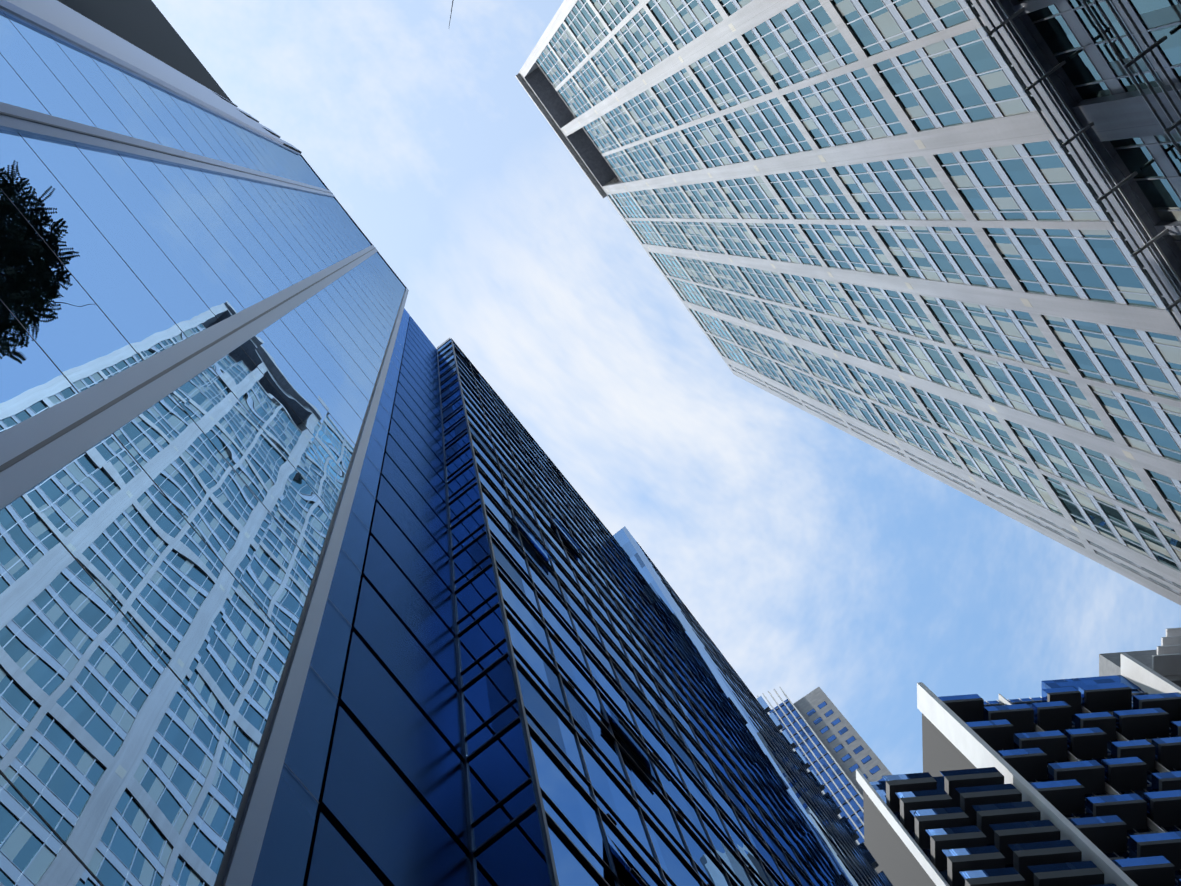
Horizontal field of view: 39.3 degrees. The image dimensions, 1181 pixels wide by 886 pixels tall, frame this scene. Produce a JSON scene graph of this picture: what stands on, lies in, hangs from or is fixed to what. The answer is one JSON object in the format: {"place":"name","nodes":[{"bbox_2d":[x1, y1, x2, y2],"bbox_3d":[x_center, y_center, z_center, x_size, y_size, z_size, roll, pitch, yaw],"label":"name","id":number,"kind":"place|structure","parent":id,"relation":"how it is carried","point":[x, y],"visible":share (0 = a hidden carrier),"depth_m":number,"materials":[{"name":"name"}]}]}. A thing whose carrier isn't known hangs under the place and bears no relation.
{"place":"outdoors","nodes":[
{"label":"outdoors","id":0,"kind":"place"},
{"bbox_2d":[0,0,892,885],"bbox_3d":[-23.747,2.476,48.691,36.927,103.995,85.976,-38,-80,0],"label":"tower","id":1,"kind":"structure","parent":0,"point":[320,564],"depth_m":23.42,"materials":[{"name":"glass"}]},
{"bbox_2d":[152,0,1180,774],"label":"sky","id":2,"kind":"structure","parent":0,"point":[810,555],"materials":[{"name":"blue"}]},
{"label":"ground","id":3,"kind":"structure","parent":0,"visible":0},
{"bbox_2d":[757,687,891,844],"bbox_3d":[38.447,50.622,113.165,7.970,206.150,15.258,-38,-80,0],"label":"building","id":4,"kind":"structure","parent":3,"relation":"on","point":[833,748],"depth_m":187.31,"materials":[{"name":"white glass"}]},
{"bbox_2d":[515,0,1180,604],"bbox_3d":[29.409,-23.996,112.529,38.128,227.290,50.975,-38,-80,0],"label":"tower","id":5,"kind":"structure","parent":3,"relation":"on","point":[939,240],"depth_m":92.39,"materials":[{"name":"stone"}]},
{"bbox_2d":[856,628,1180,885],"bbox_3d":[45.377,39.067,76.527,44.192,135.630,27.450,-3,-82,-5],"label":"balcony tower","id":6,"kind":"structure","parent":3,"relation":"on","point":[1070,782],"depth_m":109.76,"materials":[{"name":"blue glass"}]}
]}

